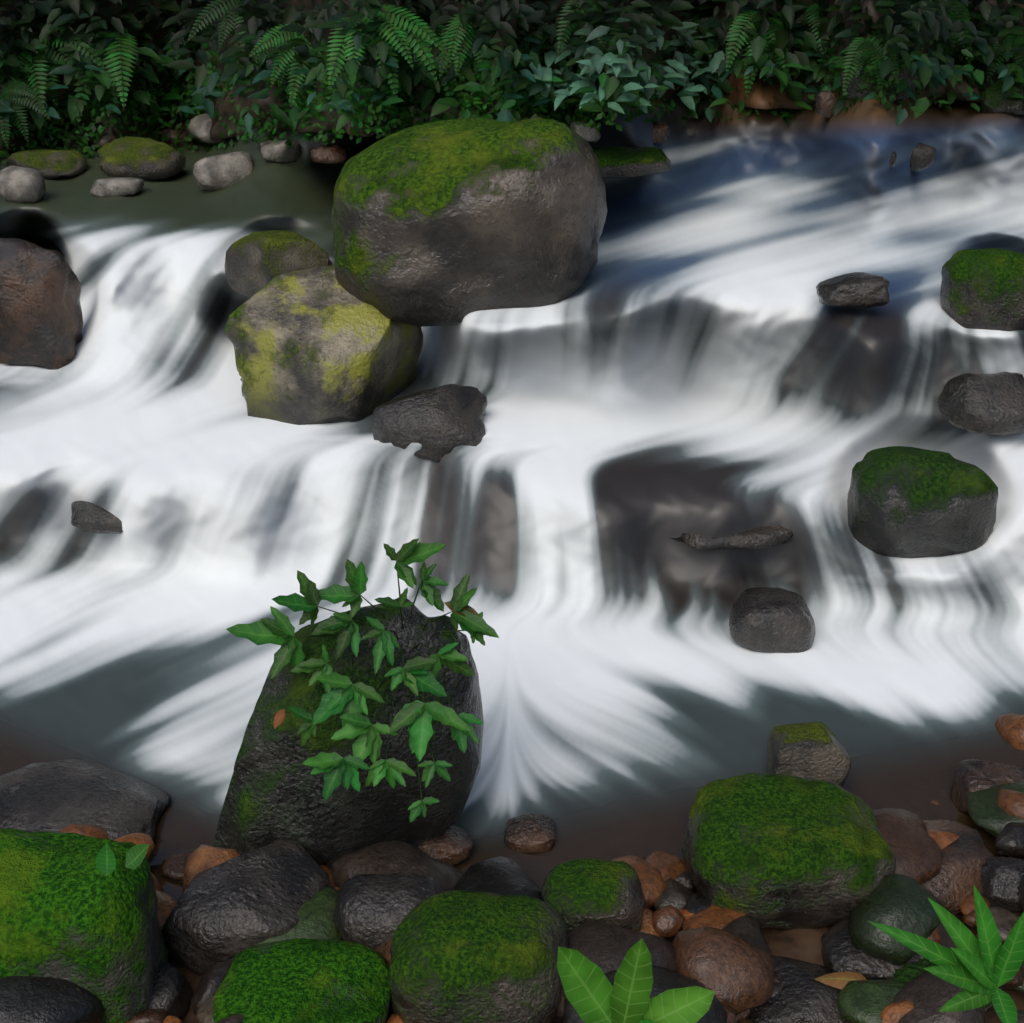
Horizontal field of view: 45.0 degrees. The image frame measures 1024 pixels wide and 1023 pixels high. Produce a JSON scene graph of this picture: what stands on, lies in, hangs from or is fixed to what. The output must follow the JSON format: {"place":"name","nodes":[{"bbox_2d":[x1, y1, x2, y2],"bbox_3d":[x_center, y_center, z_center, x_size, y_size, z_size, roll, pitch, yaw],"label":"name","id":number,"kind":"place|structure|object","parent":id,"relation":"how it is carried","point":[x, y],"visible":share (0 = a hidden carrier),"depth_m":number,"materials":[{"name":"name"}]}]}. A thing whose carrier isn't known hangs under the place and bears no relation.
{"place":"outdoors","nodes":[
{"label":"outdoors","id":0,"kind":"place"},
{"bbox_2d":[0,91,1023,949],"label":"stream water","id":1,"kind":"structure","parent":0,"point":[692,353],"depth_m":4.31,"materials":[{"name":"water"}]},
{"bbox_2d":[0,166,45,202],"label":"shore rock","id":2,"kind":"object","parent":1,"relation":"on","point":[21,184],"visible":0.98,"depth_m":6.05,"materials":[{"name":"grey stone"}]},
{"bbox_2d":[0,238,82,369],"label":"wet rock","id":3,"kind":"object","parent":1,"relation":"in","point":[41,321],"visible":0.94,"depth_m":5.08,"materials":[{"name":"brown stone"}]},
{"bbox_2d":[6,149,86,179],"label":"shore rock","id":4,"kind":"object","parent":1,"relation":"on","point":[55,164],"visible":0.75,"depth_m":6.55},
{"bbox_2d":[0,758,169,839],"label":"wet rock","id":5,"kind":"object","parent":1,"relation":"on","point":[58,795],"visible":0.72,"depth_m":3.09,"materials":[{"name":"grey stone"}]},
{"bbox_2d":[71,501,122,533],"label":"rock","id":6,"kind":"object","parent":1,"relation":"on","point":[90,517],"visible":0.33,"depth_m":4.34,"materials":[{"name":"grey stone"}]},
{"bbox_2d":[90,177,143,196],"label":"shore rock","id":7,"kind":"object","parent":1,"relation":"on","point":[121,186],"visible":1,"depth_m":6.17,"materials":[{"name":"grey stone"}]},
{"bbox_2d":[97,136,185,180],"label":"shore rock","id":8,"kind":"object","parent":1,"relation":"on","point":[147,159],"visible":0.94,"depth_m":6.54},
{"bbox_2d":[159,127,193,147],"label":"shore rock","id":9,"kind":"object","parent":1,"relation":"on","point":[171,133],"visible":0.56,"depth_m":7.30,"materials":[{"name":"stone"}]},
{"bbox_2d":[182,844,240,892],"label":"orange rock","id":10,"kind":"object","parent":1,"relation":"on","point":[201,857],"visible":0.29,"depth_m":2.76,"materials":[{"name":"orange stone"}]},
{"bbox_2d":[193,151,253,190],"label":"shore rock","id":11,"kind":"object","parent":1,"relation":"on","point":[216,172],"visible":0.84,"depth_m":6.19,"materials":[{"name":"grey stone"}]},
{"bbox_2d":[224,230,331,297],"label":"mossy rock","id":12,"kind":"object","parent":1,"relation":"in","point":[255,262],"visible":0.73,"depth_m":4.75,"materials":[{"name":"grey stone"}]},
{"bbox_2d":[260,140,299,162],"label":"shore rock","id":13,"kind":"object","parent":1,"relation":"in","point":[277,151],"visible":0.92,"depth_m":6.23,"materials":[{"name":"grey stone"}]},
{"bbox_2d":[224,265,422,424],"bbox_3d":[-0.714,-0.633,4.757,0.730,0.600,0.608,0,24,0],"label":"lichen boulder","id":14,"kind":"object","parent":1,"relation":"in","point":[318,345],"visible":0.84,"depth_m":4.57,"materials":[{"name":"grey stone"}]},
{"bbox_2d":[372,384,487,461],"bbox_3d":[-0.290,-0.318,4.408,0.406,0.259,0.317,0,24,0],"label":"rock","id":15,"kind":"object","parent":1,"relation":"in","point":[438,423],"visible":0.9,"depth_m":4.29,"materials":[{"name":"grey stone"}]},
{"bbox_2d":[417,825,473,864],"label":"rock","id":16,"kind":"object","parent":1,"relation":"on","point":[453,845],"visible":0.56,"depth_m":2.98,"materials":[{"name":"brown stone"}]},
{"bbox_2d":[332,118,606,326],"bbox_3d":[-0.170,-1.120,4.748,1.058,0.754,0.869,0,24,0],"label":"boulder","id":17,"kind":"object","parent":1,"relation":"in","point":[448,222],"visible":0.96,"depth_m":4.42,"materials":[{"name":"grey stone"}]},
{"bbox_2d":[504,813,555,852],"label":"rock","id":18,"kind":"object","parent":1,"relation":"on","point":[531,832],"visible":1,"depth_m":3.04,"materials":[{"name":"brown stone"}]},
{"bbox_2d":[592,147,671,177],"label":"shore rock","id":19,"kind":"object","parent":1,"relation":"on","point":[619,162],"visible":0.63,"depth_m":5.24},
{"bbox_2d":[653,121,668,142],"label":"shore rock","id":20,"kind":"object","parent":1,"relation":"on","point":[660,131],"visible":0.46,"depth_m":5.60,"materials":[{"name":"brown stone"}]},
{"bbox_2d":[687,129,697,136],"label":"shore rock","id":21,"kind":"object","parent":1,"relation":"on","point":[692,132],"visible":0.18,"depth_m":6.04,"materials":[{"name":"grey stone"}]},
{"bbox_2d":[671,526,792,550],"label":"rock","id":22,"kind":"object","parent":1,"relation":"in","point":[765,537],"visible":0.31,"depth_m":4.08,"materials":[{"name":"stone"}]},
{"bbox_2d":[729,587,815,652],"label":"rock","id":23,"kind":"object","parent":1,"relation":"on","point":[770,620],"visible":1,"depth_m":3.88,"materials":[{"name":"grey stone"}]},
{"bbox_2d":[767,722,850,787],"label":"rock","id":24,"kind":"object","parent":1,"relation":"on","point":[813,750],"visible":0.73,"depth_m":3.19,"materials":[{"name":"grey stone"}]},
{"bbox_2d":[814,91,844,117],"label":"shore rock","id":25,"kind":"object","parent":1,"relation":"on","point":[825,101],"visible":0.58,"depth_m":5.14,"materials":[{"name":"brown stone"}]},
{"bbox_2d":[816,272,889,307],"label":"rock","id":26,"kind":"object","parent":1,"relation":"on","point":[859,290],"visible":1,"depth_m":4.21,"materials":[{"name":"grey stone"}]},
{"bbox_2d":[889,151,896,167],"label":"shore rock","id":27,"kind":"object","parent":1,"relation":"on","point":[892,160],"visible":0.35,"depth_m":4.71,"materials":[{"name":"grey stone"}]},
{"bbox_2d":[847,446,997,557],"bbox_3d":[1.362,-0.017,4.144,0.461,0.390,0.362,0,24,0],"label":"rock","id":28,"kind":"object","parent":1,"relation":"on","point":[907,502],"visible":0.92,"depth_m":4.00,"materials":[{"name":"grey stone"}]},
{"bbox_2d":[910,143,936,171],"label":"shore rock","id":29,"kind":"object","parent":1,"relation":"in","point":[923,156],"visible":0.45,"depth_m":4.96,"materials":[{"name":"grey stone"}]},
{"bbox_2d":[938,42,975,101],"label":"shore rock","id":30,"kind":"object","parent":1,"relation":"on","point":[960,62],"visible":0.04,"depth_m":5.29,"materials":[{"name":"stone"}]},
{"bbox_2d":[937,371,1023,435],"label":"rock","id":31,"kind":"object","parent":1,"relation":"on","point":[991,404],"visible":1,"depth_m":4.33,"materials":[{"name":"grey stone"}]},
{"bbox_2d":[940,248,1023,330],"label":"edge rock","id":32,"kind":"object","parent":1,"relation":"on","point":[982,289],"visible":0.88,"depth_m":4.29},
{"bbox_2d":[979,84,1023,116],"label":"shore rock","id":33,"kind":"object","parent":1,"relation":"on","point":[993,100],"visible":0.88,"depth_m":5.10,"materials":[{"name":"stone"}]},
{"bbox_2d":[0,0,1023,1022],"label":"terrain","id":34,"kind":"structure","parent":0,"point":[762,93],"depth_m":5.71,"materials":[{"name":"soil"}]},
{"bbox_2d":[0,828,167,1022],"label":"mossy boulder","id":35,"kind":"object","parent":34,"relation":"on","point":[69,911],"visible":0.88,"depth_m":2.39,"materials":[{"name":"green plant"}]},
{"bbox_2d":[149,960,192,1017],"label":"rock","id":36,"kind":"object","parent":34,"relation":"on","point":[172,993],"visible":0.42,"depth_m":2.54,"materials":[{"name":"grey stone"}]},
{"bbox_2d":[189,114,225,143],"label":"shore rock","id":37,"kind":"object","parent":34,"relation":"on","point":[200,126],"visible":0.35,"depth_m":6.93,"materials":[{"name":"grey stone"}]},
{"bbox_2d":[162,838,329,975],"bbox_3d":[-0.592,0.895,2.743,0.361,0.247,0.295,0,24,0],"label":"rock","id":38,"kind":"object","parent":34,"relation":"on","point":[229,909],"visible":0.71,"depth_m":2.64,"materials":[{"name":"grey stone"}]},
{"bbox_2d":[310,143,350,163],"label":"shore rock","id":39,"kind":"object","parent":34,"relation":"on","point":[336,153],"visible":0.99,"depth_m":5.75,"materials":[{"name":"brown stone"}]},
{"bbox_2d":[213,598,483,865],"bbox_3d":[-0.402,0.592,3.021,0.668,0.838,0.446,0,24,0],"label":"boulder","id":40,"kind":"object","parent":34,"relation":"on","point":[274,792],"visible":0.61,"depth_m":2.84,"materials":[{"name":"black stone"}]},
{"bbox_2d":[226,538,498,821],"bbox_3d":[-0.327,0.354,2.701,0.598,0.463,0.437,0,24,0],"label":"plant","id":41,"kind":"object","parent":40,"relation":"on","point":[345,698],"visible":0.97,"depth_m":2.69,"materials":[{"name":"green plant"}]},
{"bbox_2d":[345,118,376,136],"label":"shore rock","id":42,"kind":"object","parent":34,"relation":"on","point":[348,125],"visible":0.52,"depth_m":5.26,"materials":[{"name":"grey stone"}]},
{"bbox_2d":[390,106,436,128],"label":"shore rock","id":43,"kind":"object","parent":34,"relation":"on","point":[411,108],"visible":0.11,"depth_m":5.47,"materials":[{"name":"grey stone"}]},
{"bbox_2d":[388,890,568,1022],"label":"mossy rock","id":44,"kind":"object","parent":34,"relation":"on","point":[458,956],"visible":0.93,"depth_m":2.40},
{"bbox_2d":[0,713,1023,1022],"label":"gravel pebbles","id":45,"kind":"object","parent":34,"relation":"on","point":[724,955],"visible":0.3,"depth_m":2.62,"materials":[{"name":"brown stone"}]},
{"bbox_2d":[213,938,390,1022],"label":"mossy rock","id":46,"kind":"object","parent":45,"relation":"on","point":[299,980],"visible":0.97,"depth_m":2.48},
{"bbox_2d":[333,873,436,949],"bbox_3d":[-0.270,0.885,2.688,0.235,0.174,0.178,0,24,0],"label":"dark rock","id":47,"kind":"object","parent":45,"relation":"on","point":[372,911],"visible":0.5,"depth_m":2.63,"materials":[{"name":"grey stone"}]},
{"bbox_2d":[541,859,644,931],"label":"mossy rock","id":48,"kind":"object","parent":45,"relation":"on","point":[576,893],"visible":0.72,"depth_m":2.67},
{"bbox_2d":[682,772,895,928],"bbox_3d":[0.636,0.802,2.874,0.470,0.291,0.365,0,24,0],"label":"mossy rock","id":49,"kind":"object","parent":45,"relation":"on","point":[773,850],"visible":0.91,"depth_m":2.74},
{"bbox_2d":[921,819,993,914],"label":"rock","id":50,"kind":"object","parent":45,"relation":"on","point":[966,854],"visible":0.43,"depth_m":2.86,"materials":[{"name":"brown stone"}]},
{"bbox_2d":[950,759,1023,813],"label":"rock","id":51,"kind":"object","parent":45,"relation":"on","point":[972,775],"visible":0.63,"depth_m":3.19,"materials":[{"name":"stone"}]},
{"bbox_2d":[0,0,1023,133],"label":"shrubs","id":52,"kind":"object","parent":34,"relation":"on","point":[642,18],"visible":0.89,"depth_m":5.27,"materials":[{"name":"green plant"}]},
{"bbox_2d":[0,0,1023,148],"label":"bank ferns","id":53,"kind":"object","parent":34,"relation":"on","point":[124,46],"visible":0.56,"depth_m":5.43,"materials":[{"name":"green plant"}]},
{"bbox_2d":[0,22,1023,165],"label":"bank groundcover","id":54,"kind":"object","parent":34,"relation":"on","point":[525,108],"visible":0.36,"depth_m":5.68,"materials":[{"name":"green plant"}]},
{"bbox_2d":[95,842,1023,1022],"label":"leaves","id":55,"kind":"object","parent":34,"relation":"on","point":[983,967],"visible":0.72,"depth_m":1.41,"materials":[{"name":"green plant"}]},
{"bbox_2d":[552,112,585,127],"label":"shore rock","id":56,"kind":"object","parent":34,"relation":"on","point":[571,116],"visible":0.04,"depth_m":5.41,"materials":[{"name":"grey stone"}]},
{"bbox_2d":[570,121,600,141],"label":"shore rock","id":57,"kind":"object","parent":34,"relation":"on","point":[588,134],"visible":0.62,"depth_m":5.23,"materials":[{"name":"grey stone"}]},
{"bbox_2d":[639,908,663,938],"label":"rock","id":58,"kind":"object","parent":34,"relation":"on","point":[647,926],"visible":0.16,"depth_m":2.72,"materials":[{"name":"brown stone"}]},
{"bbox_2d":[643,858,692,890],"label":"rock","id":59,"kind":"object","parent":34,"relation":"on","point":[683,879],"visible":0.19,"depth_m":2.87,"materials":[{"name":"grey stone"}]},
{"bbox_2d":[736,971,779,1021],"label":"rock","id":60,"kind":"object","parent":34,"relation":"on","point":[743,1016],"visible":0.07,"depth_m":2.54,"materials":[{"name":"stone"}]},
{"bbox_2d":[749,955,849,1022],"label":"rock","id":61,"kind":"object","parent":34,"relation":"on","point":[803,995],"visible":0.54,"depth_m":2.53,"materials":[{"name":"grey stone"}]},
{"bbox_2d":[821,918,923,979],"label":"rock","id":62,"kind":"object","parent":34,"relation":"on","point":[840,952],"visible":0.41,"depth_m":2.62,"materials":[{"name":"grey stone"}]},
{"bbox_2d":[841,63,919,102],"bbox_3d":[1.463,-1.700,4.900,0.303,0.154,0.261,0,24,0],"label":"plant","id":63,"kind":"object","parent":34,"relation":"on","point":[858,82],"visible":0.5,"depth_m":4.81,"materials":[{"name":"green plant"}]},
{"bbox_2d":[893,958,1002,1012],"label":"rock","id":64,"kind":"object","parent":34,"relation":"on","point":[908,972],"visible":0.11,"depth_m":2.59,"materials":[{"name":"stone"}]},
{"bbox_2d":[981,857,1023,913],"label":"rock","id":65,"kind":"object","parent":34,"relation":"on","point":[1001,877],"visible":0.65,"depth_m":2.82,"materials":[{"name":"grey stone"}]},
{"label":"shore rock","id":66,"kind":"object","parent":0,"visible":0},
{"bbox_2d":[516,105,551,120],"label":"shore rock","id":67,"kind":"object","parent":66,"relation":"on","point":[546,113],"visible":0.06,"depth_m":5.33,"materials":[{"name":"grey stone"}]}
]}

